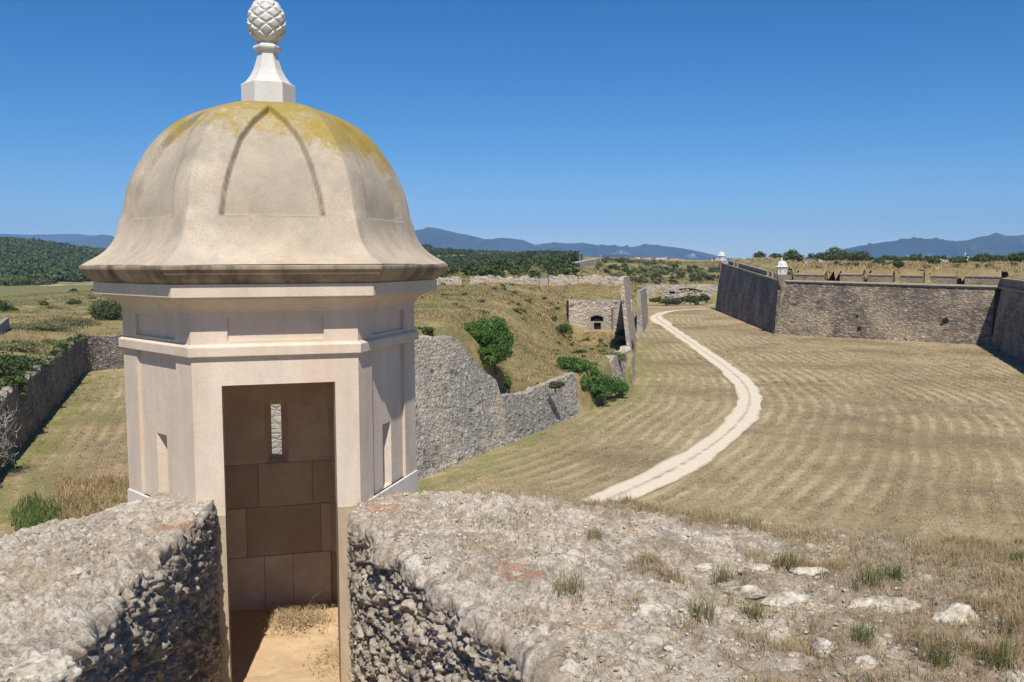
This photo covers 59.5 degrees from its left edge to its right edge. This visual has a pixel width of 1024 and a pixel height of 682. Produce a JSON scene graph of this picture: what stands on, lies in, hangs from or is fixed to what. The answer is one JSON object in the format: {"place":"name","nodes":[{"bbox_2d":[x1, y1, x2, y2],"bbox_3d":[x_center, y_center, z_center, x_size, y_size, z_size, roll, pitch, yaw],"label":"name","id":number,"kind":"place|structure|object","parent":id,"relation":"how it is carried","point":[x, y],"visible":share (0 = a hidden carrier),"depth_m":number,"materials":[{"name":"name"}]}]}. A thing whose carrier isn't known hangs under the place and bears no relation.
{"place":"outdoors","nodes":[
{"label":"outdoors","id":0,"kind":"place"},
{"bbox_2d":[0,234,96,242],"bbox_3d":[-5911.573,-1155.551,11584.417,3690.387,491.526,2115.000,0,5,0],"label":"hills","id":1,"kind":"structure","parent":0,"point":[59,238],"depth_m":11474.08,"materials":[{"name":"blue"}]},
{"bbox_2d":[46,468,128,520],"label":"tall grass","id":2,"kind":"structure","parent":0,"point":[78,496],"depth_m":52.85,"materials":[{"name":"beige plant"}]},
{"bbox_2d":[65,234,113,248],"bbox_3d":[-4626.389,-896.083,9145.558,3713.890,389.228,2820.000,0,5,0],"label":"hills","id":3,"kind":"structure","parent":0,"point":[102,241],"depth_m":9008.62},
{"bbox_2d":[230,600,339,681],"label":"path","id":4,"kind":"structure","parent":0,"point":[257,655],"depth_m":6.47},
{"bbox_2d":[245,588,337,640],"bbox_3d":[-1.669,2.057,6.913,0.843,0.227,0.900,-4,6,-36],"label":"weed heap","id":5,"kind":"object","parent":4,"relation":"on","point":[301,618],"visible":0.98,"depth_m":6.91,"materials":[{"name":"plant"}]},
{"bbox_2d":[297,634,338,681],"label":"grit litter","id":6,"kind":"object","parent":4,"relation":"on","point":[328,654],"visible":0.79,"depth_m":6.25,"materials":[{"name":"gravel"}]},
{"bbox_2d":[0,254,1001,372],"bbox_3d":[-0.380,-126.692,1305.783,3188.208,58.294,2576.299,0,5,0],"label":"terrain","id":7,"kind":"structure","parent":0,"point":[58,287],"depth_m":237.75,"materials":[{"name":"green plant"}]},
{"bbox_2d":[0,317,8,332],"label":"kerb wall","id":8,"kind":"structure","parent":7,"relation":"on","point":[4,324],"depth_m":120.62,"materials":[{"name":"grey stone"}]},
{"bbox_2d":[0,299,14,311],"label":"bush","id":9,"kind":"object","parent":7,"relation":"on","point":[4,306],"visible":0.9,"depth_m":189.88,"materials":[{"name":"green plant"}]},
{"bbox_2d":[0,353,26,378],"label":"bramble","id":10,"kind":"object","parent":7,"relation":"on","point":[11,368],"visible":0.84,"depth_m":79.91,"materials":[{"name":"green plant"}]},
{"bbox_2d":[0,375,28,398],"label":"bramble","id":11,"kind":"object","parent":7,"relation":"on","point":[24,389],"visible":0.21,"depth_m":71.11,"materials":[{"name":"green plant"}]},
{"bbox_2d":[0,339,52,352],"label":"bramble","id":12,"kind":"object","parent":7,"relation":"on","point":[19,346],"visible":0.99,"depth_m":99.64,"materials":[{"name":"green plant"}]},
{"bbox_2d":[0,351,52,370],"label":"bramble","id":13,"kind":"object","parent":7,"relation":"on","point":[26,359],"visible":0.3,"depth_m":86.02,"materials":[{"name":"green plant"}]},
{"bbox_2d":[0,272,88,285],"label":"hedgerow","id":14,"kind":"object","parent":7,"relation":"on","point":[22,280],"visible":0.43,"depth_m":526.98,"materials":[{"name":"green plant"}]},
{"bbox_2d":[0,236,106,281],"bbox_3d":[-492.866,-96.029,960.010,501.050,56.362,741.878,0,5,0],"label":"forest","id":15,"kind":"object","parent":7,"relation":"on","point":[32,255],"visible":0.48,"depth_m":923.92,"materials":[{"name":"green plant"}]},
{"bbox_2d":[40,338,67,344],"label":"bramble","id":16,"kind":"object","parent":7,"relation":"on","point":[54,341],"visible":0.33,"depth_m":111.94,"materials":[{"name":"green plant"}]},
{"bbox_2d":[9,319,100,331],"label":"bramble","id":17,"kind":"object","parent":7,"relation":"on","point":[51,326],"visible":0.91,"depth_m":127.36,"materials":[{"name":"green plant"}]},
{"bbox_2d":[0,290,121,357],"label":"slope grass","id":18,"kind":"structure","parent":7,"relation":"on","point":[67,298],"depth_m":195.74,"materials":[{"name":"plant"}]},
{"bbox_2d":[41,316,105,325],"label":"bramble","id":19,"kind":"object","parent":7,"relation":"on","point":[82,320],"visible":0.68,"depth_m":139.29,"materials":[{"name":"green plant"}]},
{"bbox_2d":[87,298,121,320],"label":"bush","id":20,"kind":"object","parent":7,"relation":"on","point":[105,310],"visible":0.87,"depth_m":150.91,"materials":[{"name":"green plant"}]},
{"bbox_2d":[422,243,583,266],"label":"forest","id":21,"kind":"object","parent":7,"relation":"on","point":[477,257],"visible":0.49,"depth_m":718.07,"materials":[{"name":"green plant"}]},
{"bbox_2d":[440,257,584,278],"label":"scrub","id":22,"kind":"object","parent":7,"relation":"on","point":[553,266],"visible":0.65,"depth_m":227.60,"materials":[{"name":"green plant"}]},
{"bbox_2d":[441,259,718,298],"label":"hillside grass","id":23,"kind":"structure","parent":7,"relation":"on","point":[642,264],"depth_m":329.96,"materials":[{"name":"green plant"}]},
{"bbox_2d":[572,258,599,267],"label":"ramp wall","id":24,"kind":"structure","parent":7,"relation":"on","point":[588,262],"depth_m":389.40,"materials":[{"name":"grey stone"}]},
{"bbox_2d":[593,256,719,283],"bbox_3d":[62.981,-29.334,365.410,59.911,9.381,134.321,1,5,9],"label":"scrub","id":25,"kind":"object","parent":7,"relation":"on","point":[693,277],"visible":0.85,"depth_m":362.83,"materials":[{"name":"green plant"}]},
{"bbox_2d":[0,296,1023,542],"bbox_3d":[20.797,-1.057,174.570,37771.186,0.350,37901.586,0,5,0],"label":"ground","id":26,"kind":"structure","parent":0,"point":[834,432],"depth_m":71.55,"materials":[{"name":"beige plant"}]},
{"bbox_2d":[0,381,21,469],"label":"dead shrub","id":27,"kind":"object","parent":26,"relation":"on","point":[5,441],"visible":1,"depth_m":58.89,"materials":[{"name":"plant"}]},
{"bbox_2d":[5,487,66,530],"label":"tall weeds","id":28,"kind":"object","parent":26,"relation":"on","point":[35,511],"visible":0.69,"depth_m":49.28,"materials":[{"name":"green plant"}]},
{"bbox_2d":[0,334,123,469],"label":"counterscarp wall","id":29,"kind":"structure","parent":26,"relation":"on","point":[48,389],"depth_m":85.90,"materials":[{"name":"grey stone"}]},
{"bbox_2d":[0,333,92,397],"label":"weeds","id":30,"kind":"object","parent":29,"relation":"on","point":[24,380],"visible":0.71,"depth_m":84.45,"materials":[{"name":"green plant"}]},
{"bbox_2d":[0,491,223,681],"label":"parapet wall","id":31,"kind":"structure","parent":26,"relation":"on","point":[155,617],"depth_m":4.34,"materials":[{"name":"stone"}]},
{"bbox_2d":[0,653,82,681],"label":"boulder","id":32,"kind":"object","parent":31,"relation":"on","point":[57,667],"visible":0.86,"depth_m":3.23,"materials":[{"name":"stone"}]},
{"bbox_2d":[66,566,90,578],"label":"boulder","id":33,"kind":"object","parent":31,"relation":"on","point":[78,572],"visible":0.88,"depth_m":4.10,"materials":[{"name":"stone"}]},
{"bbox_2d":[79,0,447,681],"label":"sentry turret","id":34,"kind":"object","parent":31,"relation":"attached to","point":[257,258],"visible":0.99,"depth_m":5.72,"materials":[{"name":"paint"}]},
{"bbox_2d":[637,286,648,332],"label":"retaining wall","id":35,"kind":"structure","parent":26,"relation":"on","point":[642,314],"depth_m":181.48,"materials":[{"name":"grey stone"}]},
{"bbox_2d":[644,284,717,303],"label":"retaining wall","id":36,"kind":"structure","parent":26,"relation":"on","point":[651,290],"depth_m":301.73,"materials":[{"name":"grey stone"}]},
{"bbox_2d":[656,289,709,303],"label":"rubble heap","id":37,"kind":"object","parent":26,"relation":"on","point":[678,292],"visible":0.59,"depth_m":295.74,"materials":[{"name":"grey stone"}]},
{"bbox_2d":[347,490,1023,681],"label":"parapet wall","id":38,"kind":"structure","parent":26,"relation":"on","point":[412,619],"depth_m":4.24,"materials":[{"name":"stone"}]},
{"bbox_2d":[0,490,1023,681],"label":"gravel","id":39,"kind":"structure","parent":38,"relation":"on","point":[574,649],"depth_m":4.06,"materials":[{"name":"beige gravel"}]},
{"bbox_2d":[544,562,588,597],"bbox_3d":[0.233,1.027,3.886,0.241,0.120,0.253,1,5,16],"label":"grass tuft","id":40,"kind":"object","parent":38,"relation":"on","point":[570,587],"visible":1,"depth_m":3.88,"materials":[{"name":"green plant"}]},
{"bbox_2d":[559,658,588,681],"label":"boulder","id":41,"kind":"object","parent":38,"relation":"on","point":[569,664],"visible":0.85,"depth_m":3.07,"materials":[{"name":"stone"}]},
{"bbox_2d":[583,524,617,540],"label":"grass tuft","id":42,"kind":"object","parent":38,"relation":"on","point":[597,532],"visible":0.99,"depth_m":4.98,"materials":[{"name":"green plant"}]},
{"bbox_2d":[636,600,674,619],"bbox_3d":[0.598,1.168,3.787,0.122,0.132,0.196,4,7,43],"label":"boulder","id":43,"kind":"object","parent":38,"relation":"on","point":[656,610],"visible":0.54,"depth_m":3.75,"materials":[{"name":"stone"}]},
{"bbox_2d":[640,560,684,583],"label":"grass tuft","id":44,"kind":"object","parent":38,"relation":"on","point":[666,575],"visible":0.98,"depth_m":4.32,"materials":[{"name":"plant"}]},
{"bbox_2d":[353,483,1023,681],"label":"dry grass","id":45,"kind":"structure","parent":38,"relation":"on","point":[840,560],"depth_m":4.45,"materials":[{"name":"plant"}]},
{"bbox_2d":[682,584,724,623],"bbox_3d":[0.823,1.107,3.748,0.289,0.134,0.318,0,5,0],"label":"grass tuft","id":46,"kind":"object","parent":38,"relation":"on","point":[699,607],"visible":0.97,"depth_m":3.77,"materials":[{"name":"green plant"}]},
{"bbox_2d":[694,563,720,572],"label":"boulder","id":47,"kind":"object","parent":38,"relation":"on","point":[706,567],"visible":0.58,"depth_m":4.67,"materials":[{"name":"stone"}]},
{"bbox_2d":[705,560,741,583],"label":"grass tuft","id":48,"kind":"object","parent":38,"relation":"on","point":[725,572],"visible":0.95,"depth_m":4.46,"materials":[{"name":"plant"}]},
{"bbox_2d":[724,585,766,599],"bbox_3d":[1.114,1.199,4.274,0.197,0.088,0.092,2,5,21],"label":"boulder","id":49,"kind":"object","parent":38,"relation":"on","point":[747,591],"visible":0.88,"depth_m":4.24,"materials":[{"name":"stone"}]},
{"bbox_2d":[731,591,774,624],"bbox_3d":[1.047,1.149,3.854,0.212,0.108,0.261,-4,6,-37],"label":"grass tuft","id":50,"kind":"object","parent":38,"relation":"on","point":[751,612],"visible":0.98,"depth_m":3.88,"materials":[{"name":"green plant"}]},
{"bbox_2d":[736,563,771,573],"bbox_3d":[1.258,1.172,4.605,0.222,0.055,0.071,0,5,0],"label":"boulder","id":51,"kind":"object","parent":38,"relation":"on","point":[759,567],"visible":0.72,"depth_m":4.58,"materials":[{"name":"stone"}]},
{"bbox_2d":[748,535,809,571],"bbox_3d":[1.395,1.077,4.569,0.296,0.132,0.338,-2,5,-18],"label":"grass tuft","id":52,"kind":"object","parent":38,"relation":"on","point":[788,561],"visible":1,"depth_m":4.55,"materials":[{"name":"plant"}]},
{"bbox_2d":[759,590,812,607],"bbox_3d":[1.254,1.212,4.126,0.254,0.135,0.155,-3,6,-28],"label":"boulder","id":53,"kind":"object","parent":38,"relation":"on","point":[791,597],"visible":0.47,"depth_m":4.08,"materials":[{"name":"stone"}]},
{"bbox_2d":[787,567,830,577],"bbox_3d":[1.490,1.163,4.492,0.211,0.059,0.102,-2,5,-24],"label":"boulder","id":54,"kind":"object","parent":38,"relation":"on","point":[811,571],"visible":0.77,"depth_m":4.47,"materials":[{"name":"stone"}]},
{"bbox_2d":[808,637,837,657],"bbox_3d":[1.228,1.213,3.511,0.136,0.098,0.144,2,5,20],"label":"boulder","id":55,"kind":"object","parent":38,"relation":"on","point":[820,642],"visible":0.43,"depth_m":3.48,"materials":[{"name":"stone"}]},
{"bbox_2d":[846,615,882,648],"bbox_3d":[1.393,1.136,3.525,0.195,0.098,0.220,0,5,0],"label":"grass tuft","id":56,"kind":"object","parent":38,"relation":"on","point":[860,637],"visible":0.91,"depth_m":3.53,"materials":[{"name":"green plant"}]},
{"bbox_2d":[854,655,878,668],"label":"boulder","id":57,"kind":"object","parent":38,"relation":"on","point":[866,659],"visible":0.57,"depth_m":3.28,"materials":[{"name":"stone"}]},
{"bbox_2d":[848,556,892,588],"bbox_3d":[1.693,1.101,4.259,0.290,0.122,0.230,3,6,36],"label":"grass tuft","id":58,"kind":"object","parent":38,"relation":"on","point":[872,577],"visible":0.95,"depth_m":4.27,"materials":[{"name":"green plant"}]},
{"bbox_2d":[846,595,921,613],"bbox_3d":[1.704,1.238,4.110,0.343,0.126,0.142,1,5,12],"label":"boulder","id":59,"kind":"object","parent":38,"relation":"on","point":[876,601],"visible":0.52,"depth_m":4.08,"materials":[{"name":"stone"}]},
{"bbox_2d":[877,556,915,581],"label":"grass tuft","id":60,"kind":"object","parent":38,"relation":"on","point":[899,573],"visible":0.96,"depth_m":4.45,"materials":[{"name":"green plant"}]},
{"bbox_2d":[905,621,972,670],"bbox_3d":[1.594,1.135,3.351,0.332,0.159,0.298,0,5,0],"label":"grass tuft","id":61,"kind":"object","parent":38,"relation":"on","point":[934,659],"visible":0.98,"depth_m":3.36,"materials":[{"name":"green plant"}]},
{"bbox_2d":[930,602,979,627],"bbox_3d":[1.952,1.236,3.961,0.237,0.164,0.207,0,5,0],"label":"boulder","id":62,"kind":"object","parent":38,"relation":"on","point":[961,610],"visible":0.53,"depth_m":3.91,"materials":[{"name":"stone"}]},
{"bbox_2d":[956,614,1021,672],"bbox_3d":[1.840,1.128,3.337,0.349,0.171,0.390,-3,6,-32],"label":"grass tuft","id":63,"kind":"object","parent":38,"relation":"on","point":[1001,656],"visible":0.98,"depth_m":3.34,"materials":[{"name":"green plant"}]},
{"bbox_2d":[986,595,1023,636],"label":"grass tuft","id":64,"kind":"object","parent":38,"relation":"on","point":[1013,624],"visible":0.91,"depth_m":3.72,"materials":[{"name":"plant"}]},
{"bbox_2d":[995,669,1023,681],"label":"boulder","id":65,"kind":"object","parent":38,"relation":"on","point":[1016,675],"visible":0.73,"depth_m":3.30,"materials":[{"name":"stone"}]},
{"bbox_2d":[1004,548,1023,561],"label":"grass tuft","id":66,"kind":"object","parent":38,"relation":"on","point":[1019,555],"visible":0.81,"depth_m":5.22,"materials":[{"name":"green plant"}]},
{"bbox_2d":[684,295,697,303],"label":"bush","id":67,"kind":"object","parent":26,"relation":"on","point":[690,299],"visible":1,"depth_m":292.44,"materials":[{"name":"green plant"}]},
{"bbox_2d":[695,293,710,301],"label":"bush","id":68,"kind":"object","parent":26,"relation":"on","point":[704,297],"visible":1,"depth_m":292.67,"materials":[{"name":"green plant"}]},
{"bbox_2d":[715,258,1023,363],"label":"bastion","id":69,"kind":"object","parent":26,"relation":"on","point":[943,306],"visible":0.98,"depth_m":162.63,"materials":[{"name":"grey stone"}]},
{"bbox_2d":[718,250,724,265],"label":"sentry turret","id":70,"kind":"object","parent":69,"relation":"attached to","point":[721,256],"visible":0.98,"depth_m":263.45,"materials":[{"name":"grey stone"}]},
{"bbox_2d":[776,257,787,287],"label":"sentry turret","id":71,"kind":"object","parent":69,"relation":"attached to","point":[781,267],"visible":1,"depth_m":174.29,"materials":[{"name":"white stone"}]},
{"bbox_2d":[745,256,1023,272],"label":"bastion grass","id":72,"kind":"structure","parent":69,"relation":"on","point":[915,265],"depth_m":188.56,"materials":[{"name":"green plant"}]},
{"bbox_2d":[746,258,1023,280],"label":"earthwork","id":73,"kind":"object","parent":69,"relation":"on","point":[837,270],"visible":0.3,"depth_m":173.40,"materials":[{"name":"beige plant"}]},
{"bbox_2d":[752,250,766,257],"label":"tree","id":74,"kind":"object","parent":73,"relation":"on","point":[759,253],"visible":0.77,"depth_m":283.22,"materials":[{"name":"green plant"}]},
{"bbox_2d":[782,249,804,261],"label":"tree","id":75,"kind":"object","parent":73,"relation":"on","point":[792,255],"visible":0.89,"depth_m":238.17,"materials":[{"name":"green plant"}]},
{"bbox_2d":[813,252,839,260],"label":"tree","id":76,"kind":"object","parent":73,"relation":"on","point":[829,256],"visible":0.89,"depth_m":259.59,"materials":[{"name":"green plant"}]},
{"bbox_2d":[825,246,852,259],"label":"tree","id":77,"kind":"object","parent":73,"relation":"on","point":[842,252],"visible":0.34,"depth_m":265.90,"materials":[{"name":"green plant"}]},
{"bbox_2d":[837,253,854,260],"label":"tree","id":78,"kind":"object","parent":73,"relation":"on","point":[846,257],"visible":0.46,"depth_m":259.90,"materials":[{"name":"green plant"}]},
{"bbox_2d":[847,249,872,261],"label":"tree","id":79,"kind":"object","parent":73,"relation":"on","point":[860,256],"visible":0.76,"depth_m":255.84,"materials":[{"name":"green plant"}]},
{"bbox_2d":[806,253,974,260],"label":"scrub","id":80,"kind":"object","parent":73,"relation":"on","point":[915,257],"visible":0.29,"depth_m":280.47,"materials":[{"name":"green plant"}]},
{"bbox_2d":[893,260,904,267],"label":"tree","id":81,"kind":"object","parent":73,"relation":"on","point":[898,264],"visible":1,"depth_m":170.74,"materials":[{"name":"green plant"}]},
{"bbox_2d":[816,260,1017,268],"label":"scrub","id":82,"kind":"object","parent":73,"relation":"on","point":[923,265],"visible":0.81,"depth_m":179.14,"materials":[{"name":"green plant"}]},
{"bbox_2d":[949,257,967,263],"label":"tree","id":83,"kind":"object","parent":73,"relation":"on","point":[958,260],"visible":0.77,"depth_m":213.10,"materials":[{"name":"green plant"}]},
{"bbox_2d":[971,252,994,261],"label":"tree","id":84,"kind":"object","parent":73,"relation":"on","point":[984,257],"visible":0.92,"depth_m":252.86,"materials":[{"name":"green plant"}]},
{"bbox_2d":[991,254,1007,261],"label":"tree","id":85,"kind":"object","parent":73,"relation":"on","point":[997,257],"visible":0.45,"depth_m":259.38,"materials":[{"name":"green plant"}]},
{"bbox_2d":[1001,252,1022,261],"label":"tree","id":86,"kind":"object","parent":73,"relation":"on","point":[1011,256],"visible":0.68,"depth_m":248.25,"materials":[{"name":"green plant"}]},
{"bbox_2d":[0,0,1023,259],"label":"sky","id":87,"kind":"structure","parent":0,"point":[738,128],"materials":[{"name":"blue"}]},
{"bbox_2d":[414,281,634,411],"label":"mound","id":88,"kind":"object","parent":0,"point":[587,401],"visible":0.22,"depth_m":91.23,"materials":[{"name":"beige plant"}]},
{"bbox_2d":[415,326,435,332],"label":"shrub","id":89,"kind":"object","parent":88,"relation":"on","point":[428,329],"visible":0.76,"depth_m":63.78,"materials":[{"name":"green plant"}]},
{"bbox_2d":[271,276,636,478],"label":"ravelin","id":90,"kind":"object","parent":88,"relation":"on","point":[465,410],"visible":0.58,"depth_m":65.45,"materials":[{"name":"grey stone"}]},
{"bbox_2d":[461,316,517,374],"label":"ivy bush","id":91,"kind":"object","parent":90,"relation":"on","point":[491,336],"visible":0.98,"depth_m":69.72,"materials":[{"name":"green plant"}]},
{"bbox_2d":[502,375,510,392],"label":"shrub","id":92,"kind":"object","parent":90,"relation":"on","point":[507,382],"visible":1,"depth_m":70.62,"materials":[{"name":"green plant"}]},
{"bbox_2d":[547,381,564,392],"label":"shrub","id":93,"kind":"object","parent":90,"relation":"on","point":[554,385],"visible":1,"depth_m":75.91,"materials":[{"name":"green plant"}]},
{"bbox_2d":[554,356,631,398],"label":"ivy bush","id":94,"kind":"object","parent":90,"relation":"on","point":[601,386],"visible":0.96,"depth_m":86.54,"materials":[{"name":"green plant"}]},
{"bbox_2d":[599,350,625,361],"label":"shrub","id":95,"kind":"object","parent":90,"relation":"on","point":[620,356],"visible":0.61,"depth_m":99.37,"materials":[{"name":"green plant"}]},
{"bbox_2d":[421,282,618,357],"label":"weeds","id":96,"kind":"object","parent":88,"relation":"on","point":[552,318],"visible":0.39,"depth_m":124.42,"materials":[{"name":"green plant"}]},
{"bbox_2d":[437,274,619,285],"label":"ruined parapet","id":97,"kind":"structure","parent":88,"relation":"on","point":[561,279],"depth_m":165.74,"materials":[{"name":"beige stone"}]},
{"bbox_2d":[497,333,622,381],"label":"greenery","id":98,"kind":"object","parent":88,"relation":"on","point":[550,364],"visible":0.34,"depth_m":88.27,"materials":[{"name":"green plant"}]},
{"bbox_2d":[555,322,573,335],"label":"shrub","id":99,"kind":"object","parent":88,"relation":"on","point":[562,328],"visible":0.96,"depth_m":127.70,"materials":[{"name":"green plant"}]},
{"bbox_2d":[567,299,631,329],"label":"casemate","id":100,"kind":"object","parent":88,"relation":"on","point":[603,314],"visible":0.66,"depth_m":139.20,"materials":[{"name":"grey stone"}]},
{"bbox_2d":[591,315,602,328],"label":"door","id":101,"kind":"structure","parent":100,"relation":"in","point":[594,318],"depth_m":139.55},
{"bbox_2d":[615,337,634,349],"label":"shrub","id":102,"kind":"object","parent":88,"relation":"on","point":[621,341],"visible":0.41,"depth_m":112.17,"materials":[{"name":"green plant"}]},
{"bbox_2d":[415,227,732,260],"bbox_3d":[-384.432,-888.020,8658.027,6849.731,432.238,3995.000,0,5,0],"label":"hills","id":103,"kind":"structure","parent":0,"point":[437,238],"depth_m":8206.96,"materials":[{"name":"blue"}]},
{"bbox_2d":[591,253,645,257],"bbox_3d":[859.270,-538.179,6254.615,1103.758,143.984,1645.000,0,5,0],"label":"hills","id":104,"kind":"structure","parent":0,"point":[621,255],"depth_m":6173.83,"materials":[{"name":"blue"}]},
{"bbox_2d":[582,308,762,503],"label":"road","id":105,"kind":"structure","parent":0,"point":[741,417],"depth_m":71.24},
{"bbox_2d":[804,233,1023,258],"bbox_3d":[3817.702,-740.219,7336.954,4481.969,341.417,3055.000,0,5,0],"label":"hills","id":106,"kind":"structure","parent":0,"point":[998,244],"depth_m":6954.65,"materials":[{"name":"blue"}]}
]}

